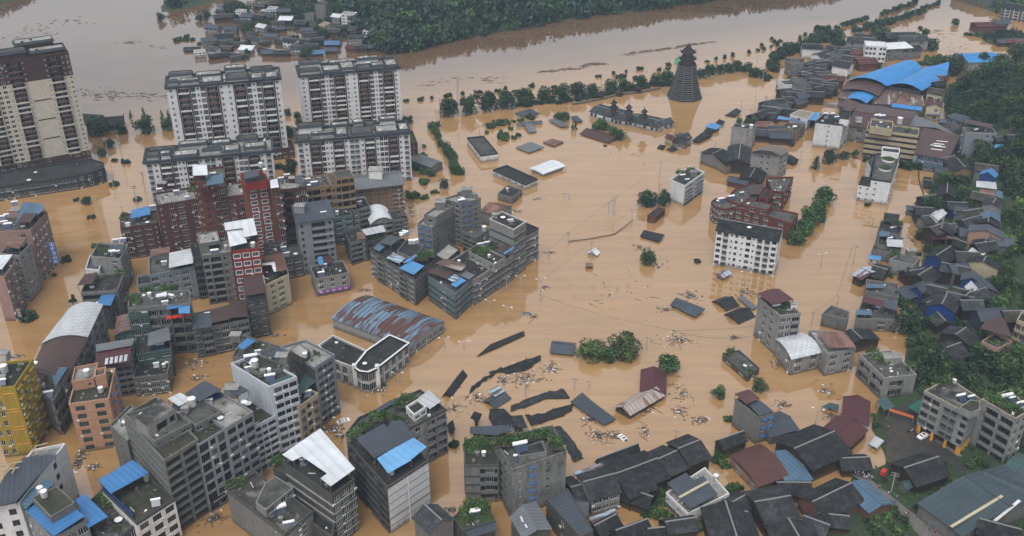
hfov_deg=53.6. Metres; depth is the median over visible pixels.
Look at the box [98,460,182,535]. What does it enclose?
terrace building
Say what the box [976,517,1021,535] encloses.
tiled house
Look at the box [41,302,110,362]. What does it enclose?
long building
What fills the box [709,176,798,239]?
brick school
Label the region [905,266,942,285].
slope house
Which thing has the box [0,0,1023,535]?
flood water
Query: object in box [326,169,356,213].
unfinished building
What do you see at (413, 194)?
bush
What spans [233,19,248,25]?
village house
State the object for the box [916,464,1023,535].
hall
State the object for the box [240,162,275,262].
red tower
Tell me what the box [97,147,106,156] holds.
tree
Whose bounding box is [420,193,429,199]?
bush
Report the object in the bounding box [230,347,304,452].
white flats
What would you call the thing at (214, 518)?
floating debris
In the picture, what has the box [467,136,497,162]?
flat hall
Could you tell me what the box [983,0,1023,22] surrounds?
river bank
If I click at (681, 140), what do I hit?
flooded house
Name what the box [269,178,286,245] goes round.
brown building
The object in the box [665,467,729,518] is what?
white slate house
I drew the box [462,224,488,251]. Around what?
concrete house
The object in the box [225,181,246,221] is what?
brown building
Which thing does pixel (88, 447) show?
window
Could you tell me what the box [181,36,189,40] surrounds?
bush
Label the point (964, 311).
slope house
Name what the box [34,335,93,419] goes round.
long building
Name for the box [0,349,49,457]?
yellow building
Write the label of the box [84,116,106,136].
tree
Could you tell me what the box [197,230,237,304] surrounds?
unfinished building
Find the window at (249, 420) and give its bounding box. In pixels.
[245,417,252,424]
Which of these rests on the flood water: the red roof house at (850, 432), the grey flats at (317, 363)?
the grey flats at (317, 363)
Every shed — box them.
[510,501,551,535]
[529,160,565,175]
[897,480,912,493]
[938,119,946,127]
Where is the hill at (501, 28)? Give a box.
[368,0,714,52]
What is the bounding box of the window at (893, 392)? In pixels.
[890,390,896,394]
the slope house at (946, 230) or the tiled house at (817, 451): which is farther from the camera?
the slope house at (946, 230)
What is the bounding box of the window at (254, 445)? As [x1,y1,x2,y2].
[249,443,256,450]
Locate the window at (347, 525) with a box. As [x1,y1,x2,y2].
[345,520,351,528]
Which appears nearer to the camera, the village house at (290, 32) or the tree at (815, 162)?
the tree at (815, 162)
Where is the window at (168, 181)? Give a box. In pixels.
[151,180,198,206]
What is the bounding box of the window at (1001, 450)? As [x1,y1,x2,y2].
[996,445,1003,453]
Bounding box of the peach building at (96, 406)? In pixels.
[69,362,124,451]
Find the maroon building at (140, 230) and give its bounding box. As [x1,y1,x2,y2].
[119,204,162,258]
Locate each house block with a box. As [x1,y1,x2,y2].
[77,267,129,315]
[85,237,134,288]
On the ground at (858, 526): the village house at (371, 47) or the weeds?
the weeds
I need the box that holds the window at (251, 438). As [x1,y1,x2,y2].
[248,434,255,441]
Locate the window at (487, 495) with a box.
[486,494,494,497]
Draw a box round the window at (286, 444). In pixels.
[282,441,289,447]
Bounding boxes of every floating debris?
[71,451,88,472]
[74,449,88,461]
[85,463,102,470]
[175,354,215,372]
[188,374,208,380]
[192,509,231,532]
[322,423,343,435]
[332,428,345,442]
[366,386,386,395]
[406,201,420,224]
[442,387,471,416]
[444,506,458,513]
[464,391,485,405]
[497,375,512,387]
[503,356,551,387]
[539,360,559,373]
[557,257,682,320]
[580,411,595,426]
[585,426,607,445]
[601,430,620,443]
[639,407,660,415]
[639,421,648,440]
[651,332,700,350]
[656,306,673,311]
[669,376,694,407]
[672,404,688,420]
[682,290,702,303]
[691,416,710,424]
[735,288,757,296]
[768,356,785,371]
[770,400,792,409]
[812,379,839,399]
[820,410,839,420]
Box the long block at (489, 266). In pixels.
[440,240,513,305]
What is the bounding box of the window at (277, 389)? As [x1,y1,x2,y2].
[274,386,281,392]
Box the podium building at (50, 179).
[0,158,107,200]
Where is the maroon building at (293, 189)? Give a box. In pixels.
[278,173,307,244]
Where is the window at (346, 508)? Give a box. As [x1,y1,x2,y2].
[343,504,349,512]
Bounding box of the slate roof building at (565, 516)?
[546,488,593,535]
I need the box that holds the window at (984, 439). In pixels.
[982,437,989,444]
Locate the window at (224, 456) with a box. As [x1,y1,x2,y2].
[221,452,228,461]
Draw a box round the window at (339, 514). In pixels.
[335,510,341,519]
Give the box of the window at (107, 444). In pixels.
[105,442,114,446]
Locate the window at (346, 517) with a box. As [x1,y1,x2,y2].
[344,512,350,520]
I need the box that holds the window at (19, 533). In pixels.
[16,530,23,535]
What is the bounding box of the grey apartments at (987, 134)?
[957,119,996,156]
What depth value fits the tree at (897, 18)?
739.66 m
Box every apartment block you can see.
[142,133,275,213]
[164,64,287,159]
[294,115,411,180]
[295,54,401,125]
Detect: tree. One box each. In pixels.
[80,196,90,204]
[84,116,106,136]
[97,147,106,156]
[103,138,115,147]
[112,120,127,134]
[131,114,154,133]
[156,12,165,20]
[160,117,172,130]
[195,14,202,21]
[202,9,211,20]
[222,0,243,12]
[239,24,247,32]
[240,3,252,12]
[262,18,269,24]
[274,162,281,169]
[283,162,295,173]
[284,3,292,9]
[284,108,291,115]
[285,158,298,165]
[286,125,294,137]
[291,4,303,14]
[293,14,300,19]
[293,111,301,119]
[299,45,312,58]
[312,25,320,32]
[315,18,322,24]
[319,28,329,35]
[319,30,326,37]
[323,15,331,21]
[329,3,338,13]
[379,33,394,53]
[405,115,412,123]
[439,97,458,116]
[458,94,477,115]
[476,90,498,110]
[493,88,516,109]
[515,88,535,105]
[536,85,551,101]
[550,82,570,103]
[553,111,561,120]
[560,111,569,121]
[568,81,587,97]
[575,337,606,364]
[586,83,602,93]
[592,121,600,129]
[600,121,610,130]
[600,346,620,363]
[603,78,617,90]
[607,126,617,134]
[607,330,642,362]
[615,129,627,140]
[618,77,632,91]
[632,74,647,86]
[636,189,657,207]
[639,247,656,266]
[650,72,661,84]
[653,189,670,206]
[656,354,680,372]
[661,68,674,81]
[697,68,706,78]
[705,63,716,76]
[709,383,725,399]
[715,63,725,73]
[724,62,734,72]
[731,60,742,71]
[736,117,742,123]
[741,64,748,71]
[743,117,750,123]
[744,62,753,69]
[748,67,755,76]
[750,117,756,124]
[751,377,768,392]
[753,67,761,77]
[760,69,768,78]
[765,59,773,66]
[768,50,779,59]
[769,53,778,61]
[770,63,779,72]
[777,47,787,58]
[784,41,795,54]
[786,228,806,245]
[793,41,804,52]
[794,217,814,236]
[801,205,821,225]
[802,37,813,43]
[807,33,821,42]
[809,120,815,126]
[810,156,820,169]
[811,198,829,212]
[811,201,825,220]
[812,185,837,203]
[813,24,822,31]
[813,29,825,40]
[813,210,826,222]
[822,148,838,164]
[823,34,829,42]
[824,29,837,41]
[830,37,839,45]
[833,28,845,39]
[838,39,846,46]
[838,151,849,159]
[850,149,859,156]
[851,25,857,31]
[861,23,869,30]
[862,155,867,162]
[865,21,873,29]
[869,24,890,40]
[874,18,882,26]
[889,16,896,23]
[890,307,922,336]
[894,15,901,21]
[898,159,902,167]
[898,295,910,307]
[901,159,913,170]
[902,305,913,311]
[903,10,910,18]
[905,336,916,346]
[909,345,922,358]
[913,309,927,331]
[914,228,922,239]
[914,364,935,384]
[915,8,922,14]
[916,163,922,169]
[917,26,930,34]
[917,60,927,65]
[918,343,949,375]
[920,5,927,12]
[922,196,947,218]
[923,55,933,59]
[924,312,941,324]
[925,59,941,65]
[927,37,939,50]
[932,54,946,61]
[935,171,950,183]
[941,52,964,75]
[944,358,955,369]
[945,174,963,189]
[951,18,959,25]
[952,358,981,378]
[958,174,971,186]
[961,197,973,207]
[964,186,979,198]
[964,374,984,391]
[969,341,985,353]
[970,203,981,208]
[973,347,1000,373]
[974,146,993,160]
[978,51,989,59]
[981,299,988,307]
[987,338,1008,358]
[988,297,1008,309]
[991,53,1013,65]
[992,352,1020,378]
[996,144,1010,156]
[996,272,1018,293]
[998,295,1008,305]
[1000,167,1018,179]
[1001,207,1019,222]
[1003,138,1020,154]
[1003,175,1023,192]
[1004,234,1018,242]
[1005,42,1023,64]
[1006,243,1020,256]
[1009,210,1023,226]
[1010,342,1023,362]
[1010,360,1023,379]
[1011,225,1023,238]
[1012,157,1023,173]
[1013,128,1023,138]
[1013,196,1023,209]
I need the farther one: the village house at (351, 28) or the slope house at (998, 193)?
the village house at (351, 28)
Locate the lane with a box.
[852,474,940,535]
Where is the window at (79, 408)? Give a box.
[75,406,84,410]
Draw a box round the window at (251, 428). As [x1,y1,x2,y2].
[246,425,253,433]
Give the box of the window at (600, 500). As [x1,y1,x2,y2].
[593,499,601,503]
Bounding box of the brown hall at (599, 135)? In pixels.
[580,128,616,142]
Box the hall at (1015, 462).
[1005,453,1023,475]
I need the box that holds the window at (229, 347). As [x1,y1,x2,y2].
[225,346,232,350]
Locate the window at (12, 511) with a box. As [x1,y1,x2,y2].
[9,508,16,514]
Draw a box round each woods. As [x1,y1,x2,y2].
[163,0,186,8]
[334,0,708,52]
[943,58,1023,196]
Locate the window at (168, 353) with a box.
[162,352,170,356]
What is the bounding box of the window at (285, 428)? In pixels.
[280,426,287,432]
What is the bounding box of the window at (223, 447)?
[219,441,226,451]
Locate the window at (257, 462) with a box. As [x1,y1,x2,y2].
[252,460,259,467]
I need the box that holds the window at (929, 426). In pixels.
[926,423,933,429]
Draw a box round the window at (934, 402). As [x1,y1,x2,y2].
[932,399,939,406]
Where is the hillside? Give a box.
[943,78,1023,164]
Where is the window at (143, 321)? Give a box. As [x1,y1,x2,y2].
[140,318,148,323]
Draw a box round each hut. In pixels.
[787,138,795,146]
[787,154,798,165]
[905,205,914,215]
[923,176,931,188]
[929,209,946,223]
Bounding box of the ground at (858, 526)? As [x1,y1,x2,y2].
[827,303,1023,535]
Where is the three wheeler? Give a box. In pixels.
[880,468,886,476]
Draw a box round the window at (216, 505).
[210,502,219,510]
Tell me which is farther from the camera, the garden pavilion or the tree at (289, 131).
the tree at (289, 131)
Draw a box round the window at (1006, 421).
[1004,418,1012,425]
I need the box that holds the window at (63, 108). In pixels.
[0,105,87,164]
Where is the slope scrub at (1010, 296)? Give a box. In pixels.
[912,142,1023,394]
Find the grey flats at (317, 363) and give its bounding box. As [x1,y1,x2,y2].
[280,339,340,425]
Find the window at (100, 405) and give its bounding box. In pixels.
[95,403,104,407]
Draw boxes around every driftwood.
[3,16,94,38]
[76,87,166,100]
[416,76,504,85]
[537,63,606,72]
[623,41,715,55]
[893,26,966,48]
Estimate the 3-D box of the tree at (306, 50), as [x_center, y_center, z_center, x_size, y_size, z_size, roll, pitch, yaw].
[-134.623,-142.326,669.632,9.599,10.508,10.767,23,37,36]
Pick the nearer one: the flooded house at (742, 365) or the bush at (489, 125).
the flooded house at (742, 365)
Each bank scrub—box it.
[284,0,344,12]
[993,0,1023,12]
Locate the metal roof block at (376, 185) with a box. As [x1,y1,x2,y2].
[353,166,404,210]
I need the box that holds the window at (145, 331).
[143,329,150,334]
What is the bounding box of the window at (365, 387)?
[361,383,369,390]
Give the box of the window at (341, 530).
[337,527,343,535]
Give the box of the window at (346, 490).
[341,488,348,495]
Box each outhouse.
[573,497,589,516]
[589,513,623,535]
[620,491,656,513]
[661,515,700,535]
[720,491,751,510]
[775,480,811,502]
[802,512,832,535]
[818,512,849,534]
[838,454,872,476]
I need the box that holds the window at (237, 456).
[232,453,239,461]
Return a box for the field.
[982,34,1014,43]
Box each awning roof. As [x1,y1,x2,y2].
[776,116,804,124]
[807,112,820,129]
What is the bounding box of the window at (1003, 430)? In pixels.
[1001,427,1008,435]
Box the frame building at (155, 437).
[110,393,209,530]
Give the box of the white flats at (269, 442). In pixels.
[238,397,280,470]
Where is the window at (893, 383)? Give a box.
[890,381,897,385]
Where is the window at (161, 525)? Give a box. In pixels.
[155,522,163,531]
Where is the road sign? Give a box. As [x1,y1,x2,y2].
[675,58,681,68]
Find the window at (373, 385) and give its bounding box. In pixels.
[370,382,375,390]
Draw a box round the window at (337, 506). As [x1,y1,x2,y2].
[334,502,340,510]
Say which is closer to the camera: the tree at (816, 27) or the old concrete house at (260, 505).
the old concrete house at (260, 505)
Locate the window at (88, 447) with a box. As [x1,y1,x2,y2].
[86,444,94,449]
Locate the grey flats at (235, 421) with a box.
[185,380,262,481]
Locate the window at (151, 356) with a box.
[146,355,154,359]
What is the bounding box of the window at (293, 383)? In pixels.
[289,381,296,386]
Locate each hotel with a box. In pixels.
[862,114,918,160]
[1000,2,1023,21]
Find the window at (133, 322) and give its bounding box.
[131,319,138,324]
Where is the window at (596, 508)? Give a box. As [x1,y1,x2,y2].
[593,506,600,511]
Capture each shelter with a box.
[574,463,604,477]
[587,248,599,256]
[589,508,619,522]
[821,403,838,412]
[868,436,883,451]
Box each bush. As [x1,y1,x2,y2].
[17,309,38,322]
[60,254,71,263]
[69,294,76,305]
[86,214,95,218]
[109,180,119,186]
[121,158,130,164]
[133,196,141,201]
[173,36,181,41]
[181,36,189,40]
[405,190,420,199]
[412,162,419,170]
[419,167,426,174]
[419,178,429,185]
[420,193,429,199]
[427,121,436,130]
[427,168,435,176]
[430,127,439,133]
[430,189,439,193]
[434,131,441,139]
[436,139,444,147]
[439,178,448,187]
[441,141,450,151]
[443,92,451,97]
[443,146,453,156]
[446,150,458,160]
[448,158,457,167]
[448,439,459,449]
[449,159,460,174]
[456,166,464,174]
[485,122,495,128]
[492,118,503,125]
[497,129,509,140]
[503,118,510,125]
[526,113,535,119]
[535,99,543,104]
[547,95,556,103]
[573,96,581,101]
[580,94,589,99]
[605,88,614,95]
[640,507,652,517]
[650,499,659,508]
[652,507,674,526]
[656,487,665,499]
[658,81,665,86]
[658,497,667,506]
[665,80,672,86]
[710,453,725,465]
[715,449,730,457]
[718,459,731,469]
[723,415,732,421]
[724,483,738,494]
[731,481,744,490]
[870,412,877,418]
[872,420,881,426]
[874,511,891,520]
[887,272,894,278]
[889,505,899,513]
[902,492,911,497]
[909,492,918,498]
[911,503,918,509]
[971,31,981,36]
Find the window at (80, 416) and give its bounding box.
[77,414,86,418]
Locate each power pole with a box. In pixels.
[522,378,528,395]
[891,473,898,492]
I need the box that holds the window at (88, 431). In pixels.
[81,429,90,434]
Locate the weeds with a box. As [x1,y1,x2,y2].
[860,329,1023,535]
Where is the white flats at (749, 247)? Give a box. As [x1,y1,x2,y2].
[712,218,783,276]
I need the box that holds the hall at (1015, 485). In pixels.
[982,470,1023,516]
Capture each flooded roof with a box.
[442,370,467,397]
[447,420,454,432]
[469,370,494,393]
[469,425,509,437]
[470,411,481,425]
[477,331,524,356]
[482,386,510,408]
[489,409,512,426]
[492,355,540,375]
[511,388,569,410]
[512,415,527,431]
[516,120,542,126]
[516,142,543,152]
[524,121,536,132]
[525,404,572,425]
[542,139,562,146]
[548,118,567,126]
[550,341,575,355]
[554,426,582,461]
[570,392,615,424]
[571,116,582,122]
[640,230,663,241]
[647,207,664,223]
[657,145,665,149]
[666,146,678,151]
[670,297,704,316]
[692,131,712,142]
[704,128,714,133]
[705,123,721,131]
[711,296,738,310]
[716,119,724,124]
[724,307,755,324]
[725,108,740,116]
[737,295,756,309]
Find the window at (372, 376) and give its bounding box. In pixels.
[369,372,375,381]
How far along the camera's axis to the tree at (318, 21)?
731.47 m
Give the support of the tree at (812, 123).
in the flood water
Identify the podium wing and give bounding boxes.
[274,140,294,159]
[410,130,417,156]
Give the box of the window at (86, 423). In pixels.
[79,421,89,426]
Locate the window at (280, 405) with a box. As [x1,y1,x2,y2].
[276,402,283,408]
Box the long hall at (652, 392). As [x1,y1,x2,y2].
[614,366,665,418]
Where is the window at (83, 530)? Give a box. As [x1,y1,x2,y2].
[78,526,87,535]
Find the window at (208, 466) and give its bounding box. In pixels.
[203,462,212,473]
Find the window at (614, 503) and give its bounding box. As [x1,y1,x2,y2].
[610,501,617,506]
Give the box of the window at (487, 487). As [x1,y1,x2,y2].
[486,486,493,489]
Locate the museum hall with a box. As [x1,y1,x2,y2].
[589,100,673,132]
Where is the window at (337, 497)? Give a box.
[333,494,339,502]
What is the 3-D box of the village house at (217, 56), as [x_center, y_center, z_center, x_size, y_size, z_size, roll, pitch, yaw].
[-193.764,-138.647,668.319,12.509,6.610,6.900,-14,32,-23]
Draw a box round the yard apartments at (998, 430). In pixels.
[969,387,1023,463]
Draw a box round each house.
[0,442,79,535]
[17,479,108,535]
[37,371,72,434]
[78,490,135,535]
[93,294,117,329]
[95,338,137,396]
[113,313,139,340]
[133,358,174,396]
[135,327,175,375]
[137,246,199,300]
[179,400,232,512]
[183,46,201,51]
[190,243,208,299]
[193,49,205,57]
[193,300,251,357]
[200,37,216,46]
[203,24,222,34]
[206,46,220,53]
[207,52,227,59]
[213,13,232,23]
[213,32,234,41]
[214,9,225,13]
[216,4,223,9]
[219,45,234,51]
[220,40,231,45]
[223,26,238,34]
[224,471,313,535]
[227,52,244,58]
[229,54,249,60]
[229,331,279,361]
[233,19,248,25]
[233,41,247,46]
[235,9,246,18]
[237,45,254,53]
[240,13,253,21]
[242,274,271,337]
[245,32,257,36]
[245,36,262,44]
[250,14,266,22]
[252,3,267,10]
[255,23,269,34]
[256,46,267,53]
[258,14,274,20]
[258,40,271,45]
[259,9,267,13]
[260,49,275,56]
[261,252,292,315]
[263,33,279,39]
[263,241,282,261]
[267,6,277,16]
[269,0,284,7]
[269,452,288,482]
[270,20,284,28]
[272,8,290,16]
[273,49,290,57]
[274,38,282,44]
[275,25,289,32]
[278,16,292,26]
[281,244,304,278]
[282,37,298,48]
[282,429,359,535]
[286,26,293,36]
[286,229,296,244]
[290,45,303,53]
[290,199,336,274]
[293,20,308,27]
[297,38,310,44]
[297,374,322,440]
[300,27,316,34]
[303,43,319,49]
[304,0,316,5]
[304,32,316,39]
[305,12,315,20]
[310,37,324,42]
[310,49,324,57]
[310,255,350,296]
[311,510,335,535]
[315,2,328,20]
[318,21,330,29]
[324,40,340,48]
[324,47,337,54]
[326,28,340,36]
[330,13,341,24]
[333,208,353,245]
[336,24,347,33]
[341,11,356,24]
[343,226,366,264]
[344,44,356,52]
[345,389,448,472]
[347,26,358,33]
[347,34,361,44]
[347,419,430,533]
[352,196,370,229]
[355,44,367,53]
[361,225,387,260]
[362,29,368,41]
[367,44,378,51]
[368,204,392,235]
[387,208,408,235]
[412,504,454,535]
[417,199,453,253]
[443,186,480,246]
[453,496,496,535]
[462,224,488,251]
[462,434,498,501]
[481,202,511,225]
[492,425,566,516]
[497,185,521,203]
[515,109,538,117]
[565,476,589,505]
[575,467,622,515]
[594,443,639,468]
[596,452,658,510]
[609,518,651,535]
[631,450,670,492]
[645,526,666,535]
[648,445,689,488]
[664,132,692,148]
[665,434,711,475]
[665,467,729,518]
[669,166,704,205]
[700,148,732,174]
[700,500,758,535]
[713,430,747,454]
[716,269,731,280]
[722,346,759,381]
[726,143,752,174]
[726,176,748,187]
[728,443,788,489]
[732,389,773,443]
[738,166,766,183]
[743,485,801,535]
[746,112,767,123]
[750,145,789,176]
[753,289,800,354]
[754,109,769,120]
[754,121,773,128]
[755,129,779,142]
[758,99,776,110]
[765,517,817,535]
[766,106,782,122]
[766,112,776,121]
[766,411,799,444]
[768,125,782,129]
[769,131,790,144]
[773,98,785,102]
[774,424,852,481]
[775,332,821,375]
[775,450,812,480]
[776,88,791,98]
[776,102,790,108]
[778,79,792,88]
[779,108,796,121]
[779,122,805,140]
[781,96,795,101]
[784,60,803,76]
[786,57,804,61]
[786,91,799,96]
[786,101,795,108]
[789,77,806,89]
[789,98,808,109]
[790,110,813,129]
[791,88,807,94]
[792,92,810,104]
[797,71,809,77]
[797,478,863,520]
[800,43,822,58]
[800,66,812,70]
[800,73,813,81]
[804,62,817,67]
[808,91,823,105]
[808,330,855,375]
[809,78,819,82]
[810,91,825,104]
[811,51,827,59]
[811,83,834,98]
[812,68,824,73]
[812,85,827,98]
[814,71,828,77]
[815,60,830,69]
[816,64,828,70]
[820,305,849,330]
[822,54,832,59]
[822,60,832,70]
[822,74,845,88]
[823,82,837,89]
[824,415,867,449]
[825,45,840,50]
[825,79,840,90]
[825,88,834,98]
[829,52,843,59]
[831,59,853,78]
[840,55,854,61]
[842,394,870,428]
[843,328,880,352]
[846,36,873,46]
[848,55,869,68]
[850,48,862,55]
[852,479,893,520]
[854,33,870,36]
[854,57,878,71]
[854,295,897,331]
[855,345,916,398]
[863,41,886,66]
[864,279,898,299]
[871,244,891,262]
[875,213,903,243]
[877,231,903,257]
[881,31,916,42]
[885,42,913,60]
[888,248,921,275]
[888,452,951,494]
[893,285,917,306]
[897,268,916,284]
[898,35,929,51]
[902,44,922,58]
[902,267,925,272]
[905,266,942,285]
[908,280,925,302]
[912,206,934,223]
[915,194,937,206]
[915,214,941,228]
[916,297,934,317]
[921,222,951,246]
[922,284,946,299]
[923,97,941,121]
[924,246,955,270]
[925,281,948,290]
[925,292,959,323]
[926,87,945,104]
[927,311,951,333]
[930,80,946,88]
[931,235,958,244]
[931,340,971,364]
[932,167,949,179]
[932,223,958,239]
[935,75,948,89]
[937,183,955,203]
[938,224,954,243]
[939,261,970,284]
[939,326,980,351]
[942,155,955,166]
[945,113,971,134]
[945,201,968,217]
[946,157,973,177]
[946,291,974,314]
[948,262,971,285]
[951,238,966,250]
[951,286,967,293]
[953,205,972,222]
[954,215,982,227]
[954,251,980,262]
[955,208,983,218]
[957,227,968,241]
[957,300,985,319]
[960,270,983,288]
[960,286,995,304]
[961,288,974,299]
[964,281,977,290]
[965,224,1004,249]
[965,256,1001,278]
[967,277,998,297]
[969,0,977,5]
[969,21,1008,32]
[969,191,997,207]
[969,240,999,257]
[969,248,985,255]
[969,307,1007,331]
[971,238,988,243]
[972,162,998,180]
[974,217,999,228]
[975,181,996,193]
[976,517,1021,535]
[977,0,999,7]
[978,168,998,189]
[979,189,1002,201]
[979,317,1011,355]
[980,209,1000,222]
[981,198,1005,216]
[989,236,1014,253]
[990,19,1011,29]
[992,38,1017,46]
[992,136,1004,150]
[1002,309,1023,331]
[1004,134,1018,143]
[1005,39,1023,46]
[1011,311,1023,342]
[1014,40,1023,47]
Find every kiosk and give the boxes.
[585,263,592,268]
[595,91,604,97]
[614,88,623,96]
[633,85,642,93]
[869,255,880,264]
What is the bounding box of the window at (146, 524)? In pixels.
[140,521,148,530]
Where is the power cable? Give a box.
[516,285,751,329]
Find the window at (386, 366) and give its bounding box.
[384,362,388,371]
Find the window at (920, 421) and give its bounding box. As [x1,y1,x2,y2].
[918,418,925,425]
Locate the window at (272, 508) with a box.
[268,505,274,514]
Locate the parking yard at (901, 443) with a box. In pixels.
[879,402,963,474]
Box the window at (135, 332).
[133,330,141,335]
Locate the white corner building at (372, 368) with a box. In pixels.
[318,334,409,392]
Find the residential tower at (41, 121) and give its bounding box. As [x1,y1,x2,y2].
[0,35,91,171]
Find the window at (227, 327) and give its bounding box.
[221,326,229,330]
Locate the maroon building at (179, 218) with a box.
[154,181,202,253]
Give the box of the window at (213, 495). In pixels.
[209,490,217,500]
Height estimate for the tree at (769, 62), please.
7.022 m
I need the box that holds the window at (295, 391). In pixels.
[290,389,297,394]
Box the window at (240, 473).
[235,470,242,476]
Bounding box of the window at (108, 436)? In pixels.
[103,434,112,438]
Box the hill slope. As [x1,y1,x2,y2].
[921,157,1023,391]
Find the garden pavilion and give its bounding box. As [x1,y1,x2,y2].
[411,155,443,172]
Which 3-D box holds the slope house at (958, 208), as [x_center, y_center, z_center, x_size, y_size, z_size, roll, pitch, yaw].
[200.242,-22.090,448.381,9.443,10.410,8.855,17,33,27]
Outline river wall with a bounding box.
[572,87,660,104]
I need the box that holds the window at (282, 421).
[279,418,286,424]
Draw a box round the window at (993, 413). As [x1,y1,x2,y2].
[990,410,997,417]
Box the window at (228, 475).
[225,470,231,479]
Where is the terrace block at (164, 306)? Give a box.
[123,280,196,354]
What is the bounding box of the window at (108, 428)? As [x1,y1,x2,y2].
[101,426,110,431]
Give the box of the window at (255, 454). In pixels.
[251,451,257,459]
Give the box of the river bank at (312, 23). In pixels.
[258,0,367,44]
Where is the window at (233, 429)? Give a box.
[228,427,235,434]
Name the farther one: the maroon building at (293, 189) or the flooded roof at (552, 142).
the flooded roof at (552, 142)
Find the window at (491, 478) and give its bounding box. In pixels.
[485,477,493,481]
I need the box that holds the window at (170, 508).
[165,504,173,513]
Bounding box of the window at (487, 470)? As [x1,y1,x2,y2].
[486,469,493,472]
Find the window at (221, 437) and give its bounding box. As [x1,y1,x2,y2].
[217,432,224,442]
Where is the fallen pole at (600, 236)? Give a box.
[568,220,632,241]
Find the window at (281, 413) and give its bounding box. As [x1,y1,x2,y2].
[278,410,284,416]
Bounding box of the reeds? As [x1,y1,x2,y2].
[981,27,1023,39]
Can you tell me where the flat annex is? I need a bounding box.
[434,242,459,266]
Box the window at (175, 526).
[169,523,177,532]
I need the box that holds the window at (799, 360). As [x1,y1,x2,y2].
[795,358,801,363]
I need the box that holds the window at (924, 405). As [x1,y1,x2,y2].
[922,403,929,410]
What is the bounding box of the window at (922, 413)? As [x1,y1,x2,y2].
[920,411,927,417]
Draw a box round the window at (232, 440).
[229,435,237,443]
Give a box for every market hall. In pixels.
[836,92,850,108]
[839,98,859,115]
[842,80,884,105]
[846,60,921,95]
[847,104,915,143]
[848,91,874,104]
[874,88,901,107]
[887,66,947,100]
[891,103,921,116]
[895,92,909,104]
[908,115,952,140]
[909,93,924,116]
[915,127,960,172]
[936,61,949,75]
[956,52,999,72]
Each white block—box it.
[812,101,850,149]
[856,146,900,204]
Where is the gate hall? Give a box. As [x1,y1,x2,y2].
[82,113,124,132]
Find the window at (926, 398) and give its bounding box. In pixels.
[924,395,931,402]
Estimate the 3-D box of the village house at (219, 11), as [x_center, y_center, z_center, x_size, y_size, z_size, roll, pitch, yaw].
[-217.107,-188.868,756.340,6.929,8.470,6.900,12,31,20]
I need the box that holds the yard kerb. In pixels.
[935,439,961,456]
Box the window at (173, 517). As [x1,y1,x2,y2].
[167,514,175,523]
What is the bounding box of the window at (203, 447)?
[199,441,208,453]
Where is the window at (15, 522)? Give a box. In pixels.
[12,519,20,525]
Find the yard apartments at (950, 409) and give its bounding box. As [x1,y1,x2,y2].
[916,375,980,454]
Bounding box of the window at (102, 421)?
[99,419,108,423]
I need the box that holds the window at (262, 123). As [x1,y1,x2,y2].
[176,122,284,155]
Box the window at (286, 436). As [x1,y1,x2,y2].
[281,434,288,440]
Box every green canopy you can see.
[875,396,894,417]
[906,399,921,420]
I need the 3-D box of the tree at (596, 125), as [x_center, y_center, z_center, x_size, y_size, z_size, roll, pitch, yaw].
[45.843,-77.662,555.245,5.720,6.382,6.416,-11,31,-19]
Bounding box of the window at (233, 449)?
[231,444,238,452]
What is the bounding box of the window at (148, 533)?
[142,530,150,535]
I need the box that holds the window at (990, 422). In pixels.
[987,419,994,426]
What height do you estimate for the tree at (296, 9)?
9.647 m
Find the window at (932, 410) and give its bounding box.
[930,407,937,414]
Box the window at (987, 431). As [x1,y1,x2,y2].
[983,427,991,434]
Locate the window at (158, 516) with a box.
[153,512,161,521]
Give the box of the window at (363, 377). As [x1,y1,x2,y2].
[361,374,368,381]
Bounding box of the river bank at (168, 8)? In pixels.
[0,0,213,11]
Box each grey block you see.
[489,211,525,276]
[526,223,538,264]
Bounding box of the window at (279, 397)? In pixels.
[275,394,282,400]
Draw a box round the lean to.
[797,500,814,514]
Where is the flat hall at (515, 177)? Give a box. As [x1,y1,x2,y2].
[493,165,537,189]
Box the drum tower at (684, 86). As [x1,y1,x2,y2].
[667,44,701,101]
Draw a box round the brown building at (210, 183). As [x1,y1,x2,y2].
[192,165,229,238]
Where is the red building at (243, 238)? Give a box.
[224,218,263,299]
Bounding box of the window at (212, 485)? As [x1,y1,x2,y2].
[207,481,215,491]
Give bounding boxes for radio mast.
[457,82,460,114]
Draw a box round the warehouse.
[331,295,444,356]
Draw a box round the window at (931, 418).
[928,415,935,422]
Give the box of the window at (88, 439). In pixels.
[84,437,92,441]
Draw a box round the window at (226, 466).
[223,461,229,471]
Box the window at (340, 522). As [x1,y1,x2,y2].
[336,519,342,527]
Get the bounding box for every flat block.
[0,237,43,301]
[0,254,27,320]
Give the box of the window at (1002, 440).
[998,436,1005,443]
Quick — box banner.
[888,409,913,421]
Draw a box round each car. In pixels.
[336,418,350,423]
[617,434,627,441]
[917,432,929,439]
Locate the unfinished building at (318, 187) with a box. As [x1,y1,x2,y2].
[304,174,332,208]
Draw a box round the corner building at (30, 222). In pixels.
[0,200,59,280]
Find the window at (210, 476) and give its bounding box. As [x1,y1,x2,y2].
[205,471,213,482]
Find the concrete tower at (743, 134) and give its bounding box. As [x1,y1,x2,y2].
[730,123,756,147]
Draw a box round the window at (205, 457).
[201,452,210,463]
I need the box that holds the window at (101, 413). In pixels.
[97,411,106,415]
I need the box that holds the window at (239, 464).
[234,462,241,469]
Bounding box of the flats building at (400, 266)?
[370,230,435,305]
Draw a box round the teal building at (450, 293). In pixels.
[426,258,474,319]
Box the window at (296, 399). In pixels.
[291,397,298,402]

